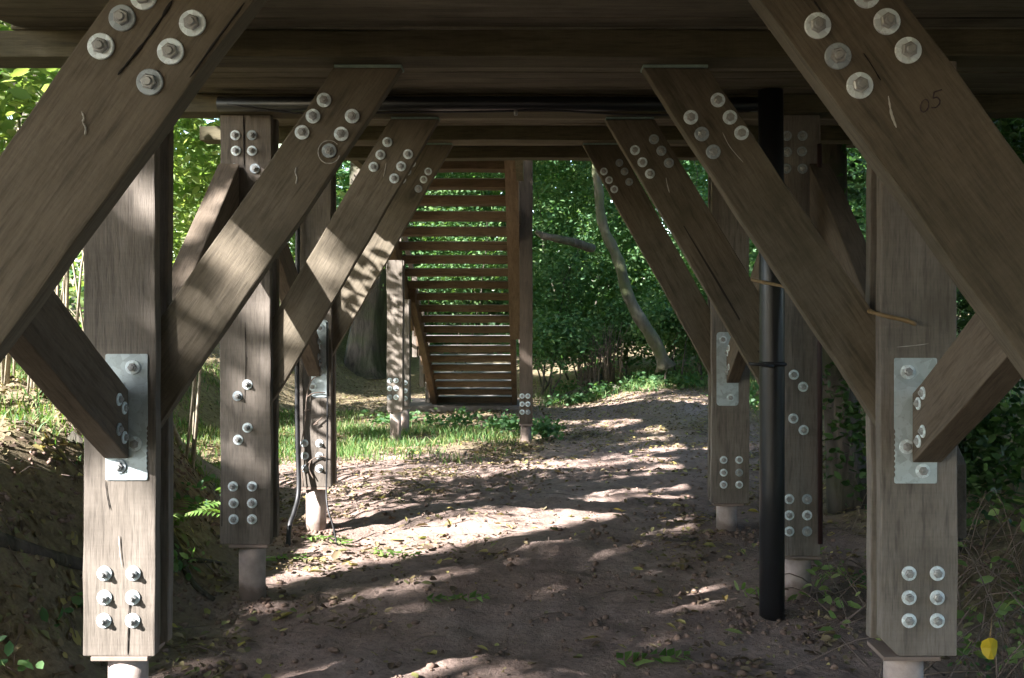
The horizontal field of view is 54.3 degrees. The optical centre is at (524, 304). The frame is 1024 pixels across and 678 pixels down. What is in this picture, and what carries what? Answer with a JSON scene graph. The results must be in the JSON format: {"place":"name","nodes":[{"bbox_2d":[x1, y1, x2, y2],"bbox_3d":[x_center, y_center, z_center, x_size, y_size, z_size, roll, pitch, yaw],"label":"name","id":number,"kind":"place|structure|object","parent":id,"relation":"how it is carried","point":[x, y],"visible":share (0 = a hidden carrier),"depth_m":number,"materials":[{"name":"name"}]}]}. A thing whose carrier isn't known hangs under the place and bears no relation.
{"place":"outdoors","nodes":[
{"label":"outdoors","id":0,"kind":"place"},
{"bbox_2d":[0,358,520,469],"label":"grass","id":1,"kind":"structure","parent":0,"point":[350,446],"depth_m":11.04,"materials":[{"name":"green plant"}]},
{"bbox_2d":[8,115,755,290],"label":"sky","id":2,"kind":"structure","parent":0,"point":[207,121],"materials":[{"name":"white"}]},
{"bbox_2d":[0,270,1023,677],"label":"ground","id":3,"kind":"structure","parent":0,"point":[524,638],"depth_m":4.79,"materials":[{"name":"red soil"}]},
{"bbox_2d":[4,23,50,129],"bbox_3d":[-4.783,-2.820,9.145,10.619,7.240,7.179,0,0,0],"label":"overhanging tree","id":4,"kind":"object","parent":3,"relation":"on","point":[22,114],"visible":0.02,"depth_m":9.49,"materials":[{"name":"green plant"}]},
{"bbox_2d":[0,20,59,154],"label":"shrub","id":5,"kind":"object","parent":3,"relation":"on","point":[22,96],"visible":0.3,"depth_m":4.97,"materials":[{"name":"green plant"}]},
{"bbox_2d":[0,68,83,325],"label":"shrub","id":6,"kind":"object","parent":3,"relation":"on","point":[70,285],"depth_m":11.85,"materials":[{"name":"green plant"}]},
{"bbox_2d":[0,77,201,471],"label":"stem clump","id":7,"kind":"object","parent":3,"relation":"on","point":[5,366],"visible":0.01,"depth_m":6.30,"materials":[{"name":"green plant"}]},
{"bbox_2d":[0,21,201,183],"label":"overhanging tree","id":8,"kind":"object","parent":3,"relation":"on","point":[1,76],"depth_m":18.06,"materials":[{"name":"green plant"}]},
{"bbox_2d":[0,532,226,570],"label":"root","id":9,"kind":"object","parent":3,"relation":"on","point":[28,547],"visible":0.5,"depth_m":3.83,"materials":[{"name":"brown plant"}]},
{"bbox_2d":[13,70,220,328],"bbox_3d":[-3.884,-0.454,9.499,2.564,3.959,3.129,0,0,-41],"label":"shrub","id":10,"kind":"object","parent":3,"relation":"on","point":[72,292],"depth_m":9.31,"materials":[{"name":"green plant"}]},
{"bbox_2d":[28,68,220,446],"bbox_3d":[-2.754,-0.584,7.484,2.127,3.281,2.190,0,0,-32],"label":"shrub","id":11,"kind":"object","parent":3,"relation":"on","point":[192,183],"visible":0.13,"depth_m":7.39,"materials":[{"name":"green plant"}]},
{"bbox_2d":[83,127,173,677],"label":"timber post","id":12,"kind":"object","parent":3,"relation":"on","point":[128,556],"visible":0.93,"depth_m":3.10,"materials":[{"name":"wood"}]},
{"bbox_2d":[8,291,128,457],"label":"tie brace","id":13,"kind":"object","parent":12,"relation":"attached to","point":[55,355],"visible":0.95,"depth_m":2.75,"materials":[{"name":"wood"}]},
{"bbox_2d":[160,65,403,427],"bbox_3d":[-0.934,-0.105,3.172,0.196,1.692,0.088,34,0,0],"label":"knee brace","id":14,"kind":"object","parent":12,"relation":"attached to","point":[236,262],"visible":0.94,"depth_m":3.15,"materials":[{"name":"wood"}]},
{"bbox_2d":[0,29,1023,68],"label":"cross beam","id":15,"kind":"structure","parent":12,"relation":"on","point":[517,48],"depth_m":3.05,"materials":[{"name":"brown wood"}]},
{"bbox_2d":[0,0,1023,147],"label":"walkway deck","id":16,"kind":"structure","parent":15,"relation":"on","point":[326,15],"depth_m":3.02,"materials":[{"name":"brown wood"}]},
{"bbox_2d":[216,96,757,111],"bbox_3d":[-0.145,-0.885,4.400,2.410,0.068,0.063,0,0,0],"label":"conduit","id":17,"kind":"object","parent":16,"relation":"attached to","point":[473,103],"visible":0.57,"depth_m":4.37,"materials":[{"name":"black plastic"}]},
{"bbox_2d":[227,103,757,115],"bbox_3d":[-0.100,-0.852,4.351,2.401,0.055,0.028,0,0,0],"label":"cable","id":18,"kind":"object","parent":16,"relation":"attached to","point":[516,111],"visible":0.77,"depth_m":4.36,"materials":[{"name":"black plastic"}]},
{"bbox_2d":[344,146,697,160],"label":"cross beam","id":19,"kind":"structure","parent":16,"relation":"attached to","point":[513,153],"depth_m":7.25,"materials":[{"name":"brown wood"}]},
{"bbox_2d":[66,431,214,600],"bbox_3d":[-1.748,0.957,4.654,0.736,0.755,0.242,0,0,7],"label":"root","id":20,"kind":"object","parent":3,"relation":"on","point":[73,437],"visible":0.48,"depth_m":4.59,"materials":[{"name":"brown plant"}]},
{"bbox_2d":[0,366,295,487],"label":"grass","id":21,"kind":"structure","parent":3,"relation":"on","point":[49,418],"depth_m":5.13,"materials":[{"name":"green plant"}]},
{"bbox_2d":[173,497,219,525],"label":"fern","id":22,"kind":"object","parent":3,"relation":"on","point":[178,516],"visible":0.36,"depth_m":4.90,"materials":[{"name":"green plant"}]},
{"bbox_2d":[220,115,279,600],"bbox_3d":[-1.266,0.370,4.591,0.240,2.466,0.178,0,0,0],"label":"timber post","id":23,"kind":"object","parent":3,"relation":"on","point":[249,492],"visible":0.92,"depth_m":4.53,"materials":[{"name":"wood"}]},
{"bbox_2d":[83,164,238,536],"bbox_3d":[-1.365,0.060,3.885,0.103,0.183,1.877,1,43,1],"label":"tie brace","id":24,"kind":"object","parent":23,"relation":"attached to","point":[219,206],"visible":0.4,"depth_m":4.22,"materials":[{"name":"brown wood"}]},
{"bbox_2d":[272,117,439,402],"bbox_3d":[-0.947,-0.105,4.602,0.203,1.863,0.087,31,0,0],"label":"knee brace","id":25,"kind":"object","parent":23,"relation":"attached to","point":[340,246],"visible":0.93,"depth_m":4.58,"materials":[{"name":"wood"}]},
{"bbox_2d":[180,94,1023,118],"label":"cross beam","id":26,"kind":"structure","parent":23,"relation":"on","point":[992,105],"depth_m":4.48,"materials":[{"name":"brown wood"}]},
{"bbox_2d":[173,121,350,303],"bbox_3d":[-5.040,-1.511,18.614,4.076,4.617,3.767,0,0,0],"label":"shrub","id":27,"kind":"object","parent":3,"relation":"on","point":[290,240],"visible":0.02,"depth_m":18.65,"materials":[{"name":"green plant"}]},
{"bbox_2d":[173,132,384,305],"bbox_3d":[-3.586,-0.381,13.419,3.398,4.297,3.406,0,0,0],"label":"shrub","id":28,"kind":"object","parent":3,"relation":"on","point":[342,194],"visible":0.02,"depth_m":13.64,"materials":[{"name":"green plant"}]},
{"bbox_2d":[266,552,308,561],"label":"leafy sprig","id":29,"kind":"object","parent":3,"relation":"on","point":[272,558],"visible":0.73,"depth_m":5.27,"materials":[{"name":"green plant"}]},
{"bbox_2d":[299,173,336,530],"bbox_3d":[-1.241,0.310,5.941,0.216,2.545,0.178,0,0,0],"label":"timber post","id":30,"kind":"object","parent":3,"relation":"on","point":[315,223],"visible":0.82,"depth_m":5.88,"materials":[{"name":"wood"}]},
{"bbox_2d":[286,226,300,545],"bbox_3d":[-1.323,0.376,5.722,0.048,2.097,0.270,0,0,0],"label":"cable","id":31,"kind":"object","parent":30,"relation":"attached to","point":[297,422],"visible":0.73,"depth_m":5.83,"materials":[{"name":"black plastic"}]},
{"bbox_2d":[279,243,321,375],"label":"tie brace","id":32,"kind":"object","parent":30,"relation":"attached to","point":[311,358],"visible":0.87,"depth_m":5.20,"materials":[{"name":"wood"}]},
{"bbox_2d":[300,375,325,485],"bbox_3d":[-1.238,0.733,5.862,0.167,0.662,0.007,0,0,0],"label":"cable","id":33,"kind":"object","parent":30,"relation":"attached to","point":[315,423],"visible":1,"depth_m":5.86,"materials":[{"name":"black rubber"}]},
{"bbox_2d":[325,322,337,545],"bbox_3d":[-1.115,0.761,5.738,0.043,1.321,0.211,0,0,-31],"label":"cable","id":34,"kind":"object","parent":30,"relation":"attached to","point":[327,435],"visible":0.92,"depth_m":5.82,"materials":[{"name":"black plastic"}]},
{"bbox_2d":[333,143,452,355],"bbox_3d":[-0.963,-0.208,5.952,0.199,1.834,0.087,30,0,0],"label":"knee brace","id":35,"kind":"object","parent":30,"relation":"attached to","point":[364,275],"visible":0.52,"depth_m":5.93,"materials":[{"name":"wood"}]},
{"bbox_2d":[200,126,852,143],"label":"cross beam","id":36,"kind":"structure","parent":30,"relation":"on","point":[529,134],"depth_m":5.83,"materials":[{"name":"brown wood"}]},
{"bbox_2d":[301,534,353,543],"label":"leafy sprig","id":37,"kind":"object","parent":3,"relation":"on","point":[322,537],"visible":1,"depth_m":5.70,"materials":[{"name":"green plant"}]},
{"bbox_2d":[344,162,386,378],"bbox_3d":[-3.121,-2.597,19.328,6.068,7.990,4.546,0,0,0],"label":"old tree","id":38,"kind":"object","parent":3,"relation":"on","point":[365,355],"depth_m":19.17,"materials":[{"name":"brown plant"}]},
{"bbox_2d":[387,260,404,442],"bbox_3d":[-1.420,0.634,10.966,0.181,2.248,0.176,0,0,0],"label":"stair post","id":39,"kind":"object","parent":3,"relation":"on","point":[395,334],"visible":0.98,"depth_m":10.90,"materials":[{"name":"wood"}]},
{"bbox_2d":[370,547,421,558],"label":"leafy sprig","id":40,"kind":"object","parent":3,"relation":"on","point":[392,552],"visible":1,"depth_m":5.42,"materials":[{"name":"green plant"}]},
{"bbox_2d":[401,299,411,432],"bbox_3d":[-1.442,0.868,12.016,0.150,1.874,0.176,0,0,0],"label":"stair post","id":41,"kind":"object","parent":3,"relation":"on","point":[407,370],"visible":0.52,"depth_m":11.95,"materials":[{"name":"wood"}]},
{"bbox_2d":[336,168,493,314],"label":"shrub","id":42,"kind":"object","parent":3,"relation":"on","point":[347,184],"visible":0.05,"depth_m":21.85,"materials":[{"name":"green plant"}]},
{"bbox_2d":[427,590,489,602],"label":"leafy sprig","id":43,"kind":"object","parent":3,"relation":"on","point":[471,595],"visible":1,"depth_m":4.61,"materials":[{"name":"green plant"}]},
{"bbox_2d":[381,172,543,371],"bbox_3d":[-1.207,-0.873,19.517,3.432,4.766,2.798,0,0,0],"label":"shrub","id":44,"kind":"object","parent":3,"relation":"on","point":[464,238],"visible":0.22,"depth_m":19.23,"materials":[{"name":"green plant"}]},
{"bbox_2d":[359,400,567,441],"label":"ground plants","id":45,"kind":"object","parent":3,"relation":"on","point":[545,429],"visible":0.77,"depth_m":12.46,"materials":[{"name":"green plant"}]},
{"bbox_2d":[409,398,518,411],"bbox_3d":[-0.985,1.649,15.675,1.930,0.270,1.253,0,0,0],"label":"footing","id":46,"kind":"object","parent":3,"relation":"on","point":[418,404],"visible":0.16,"depth_m":15.05,"materials":[{"name":"concrete"}]},
{"bbox_2d":[350,160,523,404],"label":"staircase","id":47,"kind":"structure","parent":46,"relation":"on","point":[477,387],"depth_m":12.14,"materials":[{"name":"brown wood"}]},
{"bbox_2d":[8,117,968,353],"bbox_3d":[1.453,-4.354,22.887,55.142,11.569,22.897,0,0,0],"label":"wood","id":48,"kind":"object","parent":3,"relation":"on","point":[346,164],"visible":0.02,"depth_m":23.15,"materials":[{"name":"green plant"}]},
{"bbox_2d":[0,344,1023,677],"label":"leaf litter","id":49,"kind":"object","parent":3,"relation":"on","point":[336,556],"visible":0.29,"depth_m":5.66,"materials":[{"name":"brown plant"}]},
{"bbox_2d":[0,420,1023,677],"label":"soil crumbs","id":50,"kind":"object","parent":3,"relation":"on","point":[478,650],"visible":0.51,"depth_m":4.52,"materials":[{"name":"brown soil"}]},
{"bbox_2d":[0,474,1023,677],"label":"ground plants","id":51,"kind":"object","parent":3,"relation":"on","point":[44,616],"visible":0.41,"depth_m":4.29,"materials":[{"name":"green plant"}]},
{"bbox_2d":[519,160,532,442],"bbox_3d":[0.012,0.087,10.966,0.151,3.338,0.176,0,0,0],"label":"stair post","id":52,"kind":"object","parent":3,"relation":"on","point":[526,318],"visible":0.96,"depth_m":10.90,"materials":[{"name":"wood"}]},
{"bbox_2d":[40,403,1022,677],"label":"yellowing leaves","id":53,"kind":"object","parent":3,"relation":"on","point":[494,543],"visible":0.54,"depth_m":5.42,"materials":[{"name":"yellow plant"}]},
{"bbox_2d":[481,290,591,386],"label":"shrub","id":54,"kind":"object","parent":3,"relation":"on","point":[544,339],"visible":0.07,"depth_m":18.20,"materials":[{"name":"green plant"}]},
{"bbox_2d":[480,197,619,394],"bbox_3d":[0.319,-0.071,17.483,2.355,3.637,2.004,0,0,-39],"label":"shrub","id":55,"kind":"object","parent":3,"relation":"on","point":[546,271],"visible":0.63,"depth_m":17.31,"materials":[{"name":"green plant"}]},
{"bbox_2d":[473,160,647,379],"bbox_3d":[0.778,-1.540,18.764,4.495,6.175,2.893,0,0,-14],"label":"shrub","id":56,"kind":"object","parent":3,"relation":"on","point":[577,175],"visible":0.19,"depth_m":18.59,"materials":[{"name":"green plant"}]},
{"bbox_2d":[493,299,628,397],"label":"shrub","id":57,"kind":"object","parent":3,"relation":"on","point":[552,334],"visible":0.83,"depth_m":16.29,"materials":[{"name":"green plant"}]},
{"bbox_2d":[534,280,623,382],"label":"shrub","id":58,"kind":"object","parent":3,"relation":"on","point":[583,314],"visible":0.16,"depth_m":18.23,"materials":[{"name":"green plant"}]},
{"bbox_2d":[558,323,628,401],"bbox_3d":[1.082,0.951,16.371,1.433,1.380,0.964,0,0,0],"label":"coppice stump","id":59,"kind":"object","parent":3,"relation":"on","point":[604,375],"visible":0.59,"depth_m":16.50,"materials":[{"name":"green plant"}]},
{"bbox_2d":[535,180,678,377],"bbox_3d":[1.540,-0.489,17.967,3.271,3.867,2.900,0,0,0],"label":"shrub","id":60,"kind":"object","parent":3,"relation":"on","point":[606,280],"visible":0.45,"depth_m":17.82,"materials":[{"name":"green plant"}]},
{"bbox_2d":[574,273,681,376],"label":"shrub","id":61,"kind":"object","parent":3,"relation":"on","point":[609,314],"visible":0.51,"depth_m":17.23,"materials":[{"name":"green plant"}]},
{"bbox_2d":[592,164,676,371],"bbox_3d":[1.203,-1.918,15.276,4.036,5.859,3.378,0,0,0],"label":"leaning tree","id":62,"kind":"object","parent":3,"relation":"on","point":[651,336],"visible":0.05,"depth_m":14.93,"materials":[{"name":"brown plant"}]},
{"bbox_2d":[535,230,595,251],"bbox_3d":[0.597,-0.924,14.389,0.935,0.313,0.224,0,0,-22],"label":"dead limb","id":63,"kind":"object","parent":62,"relation":"attached to","point":[579,244],"visible":1,"depth_m":14.30,"materials":[{"name":"brown wood"}]},
{"bbox_2d":[533,366,758,409],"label":"ground plants","id":64,"kind":"object","parent":3,"relation":"on","point":[643,380],"visible":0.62,"depth_m":15.72,"materials":[{"name":"green plant"}]},
{"bbox_2d":[616,647,694,667],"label":"leafy sprig","id":65,"kind":"object","parent":3,"relation":"on","point":[664,657],"visible":1,"depth_m":3.79,"materials":[{"name":"green plant"}]},
{"bbox_2d":[615,281,706,386],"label":"shrub","id":66,"kind":"object","parent":3,"relation":"on","point":[663,324],"visible":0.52,"depth_m":15.73,"materials":[{"name":"green plant"}]},
{"bbox_2d":[618,285,704,373],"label":"shrub","id":67,"kind":"object","parent":3,"relation":"on","point":[669,355],"visible":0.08,"depth_m":17.85,"materials":[{"name":"green plant"}]},
{"bbox_2d":[633,160,707,215],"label":"shrub","id":68,"kind":"object","parent":3,"relation":"on","point":[697,165],"visible":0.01,"depth_m":18.43,"materials":[{"name":"green plant"}]},
{"bbox_2d":[663,291,706,379],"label":"shrub","id":69,"kind":"object","parent":3,"relation":"on","point":[695,354],"visible":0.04,"depth_m":16.40,"materials":[{"name":"green plant"}]},
{"bbox_2d":[629,173,758,378],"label":"shrub","id":70,"kind":"object","parent":3,"relation":"on","point":[698,284],"visible":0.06,"depth_m":17.15,"materials":[{"name":"green plant"}]},
{"bbox_2d":[707,175,749,530],"bbox_3d":[1.212,0.311,5.944,0.235,2.547,0.172,0,0,0],"label":"timber post","id":71,"kind":"object","parent":3,"relation":"on","point":[728,449],"visible":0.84,"depth_m":5.88,"materials":[{"name":"wood"}]},
{"bbox_2d":[583,143,710,376],"bbox_3d":[0.901,-0.139,5.952,0.196,1.976,0.088,-29,0,0],"label":"knee brace","id":72,"kind":"object","parent":71,"relation":"attached to","point":[644,225],"visible":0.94,"depth_m":5.93,"materials":[{"name":"wood"}]},
{"bbox_2d":[725,252,758,382],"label":"tie brace","id":73,"kind":"object","parent":71,"relation":"attached to","point":[736,364],"visible":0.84,"depth_m":5.71,"materials":[{"name":"wood"}]},
{"bbox_2d":[748,88,786,621],"bbox_3d":[1.035,0.281,4.293,0.167,2.414,0.140,0,0,0],"label":"drainpipe","id":74,"kind":"object","parent":3,"relation":"on","point":[771,364],"visible":0.81,"depth_m":4.26,"materials":[{"name":"black plastic"}]},
{"bbox_2d":[784,115,822,599],"bbox_3d":[1.232,0.362,4.585,0.231,2.450,0.191,0,0,0],"label":"timber post","id":75,"kind":"object","parent":3,"relation":"on","point":[803,432],"visible":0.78,"depth_m":4.53,"materials":[{"name":"wood"}]},
{"bbox_2d":[605,117,758,383],"bbox_3d":[0.918,-0.112,4.602,0.211,1.848,0.087,-31,0,0],"label":"knee brace","id":76,"kind":"object","parent":75,"relation":"attached to","point":[706,249],"visible":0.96,"depth_m":4.58,"materials":[{"name":"wood"}]},
{"bbox_2d":[810,164,965,537],"bbox_3d":[1.363,0.060,3.885,0.103,0.182,1.877,-1,43,-1],"label":"tie brace","id":77,"kind":"object","parent":75,"relation":"attached to","point":[834,221],"visible":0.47,"depth_m":4.18,"materials":[{"name":"brown wood"}]},
{"bbox_2d":[749,148,865,274],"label":"shrub","id":78,"kind":"object","parent":3,"relation":"on","point":[751,256],"depth_m":15.61,"materials":[{"name":"green plant"}]},
{"bbox_2d":[822,144,866,514],"bbox_3d":[2.023,-0.862,6.399,0.497,4.621,0.356,0,0,0],"label":"ivy tree","id":79,"kind":"object","parent":3,"relation":"on","point":[834,156],"visible":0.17,"depth_m":6.31,"materials":[{"name":"green plant"}]},
{"bbox_2d":[730,442,1023,677],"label":"bramble","id":80,"kind":"object","parent":3,"relation":"on","point":[1001,609],"visible":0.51,"depth_m":4.02,"materials":[{"name":"green plant"}]},
{"bbox_2d":[847,149,962,334],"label":"shrub","id":81,"kind":"object","parent":3,"relation":"on","point":[855,209],"visible":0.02,"depth_m":11.62,"materials":[{"name":"green plant"}]},
{"bbox_2d":[865,61,957,677],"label":"timber post","id":82,"kind":"object","parent":3,"relation":"on","point":[912,568],"visible":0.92,"depth_m":3.10,"materials":[{"name":"wood"}]},
{"bbox_2d":[640,65,875,425],"bbox_3d":[0.906,-0.095,3.172,0.192,1.694,0.087,-34,0,0],"label":"knee brace","id":83,"kind":"object","parent":82,"relation":"attached to","point":[805,266],"visible":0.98,"depth_m":3.15,"materials":[{"name":"wood"}]},
{"bbox_2d":[751,278,916,325],"bbox_3d":[1.043,-0.025,3.653,0.111,0.179,1.266,0,0,-9],"label":"cane","id":84,"kind":"object","parent":82,"relation":"attached to","point":[893,317],"visible":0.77,"depth_m":3.07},
{"bbox_2d":[913,313,1021,461],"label":"tie brace","id":85,"kind":"object","parent":82,"relation":"attached to","point":[968,383],"visible":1,"depth_m":2.78,"materials":[{"name":"wood"}]},
{"bbox_2d":[822,320,1023,556],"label":"shrub","id":86,"kind":"object","parent":3,"relation":"on","point":[982,438],"visible":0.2,"depth_m":4.75,"materials":[{"name":"green plant"}]},
{"bbox_2d":[847,118,1023,402],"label":"shrub","id":87,"kind":"object","parent":3,"relation":"on","point":[856,180],"visible":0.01,"depth_m":8.63,"materials":[{"name":"green plant"}]},
{"bbox_2d":[981,618,997,658],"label":"leaf","id":88,"kind":"object","parent":3,"relation":"on","point":[989,646],"visible":1,"depth_m":2.95,"materials":[{"name":"plant"}]},
{"bbox_2d":[956,118,1023,405],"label":"shrub","id":89,"kind":"object","parent":3,"relation":"on","point":[1017,147],"visible":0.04,"depth_m":5.60,"materials":[{"name":"green plant"}]},
{"bbox_2d":[533,363,1023,447],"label":"grass","id":90,"kind":"structure","parent":0,"point":[706,384],"depth_m":15.98,"materials":[{"name":"green plant"}]},
{"bbox_3d":[-1.260,0.481,1.743,0.236,2.267,0.154,0,0,0],"label":"timber post","id":91,"kind":"object","parent":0,"visible":0},
{"bbox_2d":[0,0,266,362],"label":"knee brace","id":92,"kind":"object","parent":91,"relation":"attached to","point":[129,80],"visible":1,"depth_m":1.72,"materials":[{"name":"wood"}]},
{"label":"timber post","id":93,"kind":"object","parent":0,"visible":0},
{"bbox_2d":[748,0,1023,378],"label":"knee brace","id":94,"kind":"object","parent":93,"relation":"attached to","point":[891,89],"visible":1,"depth_m":1.72,"materials":[{"name":"wood"}]}
]}

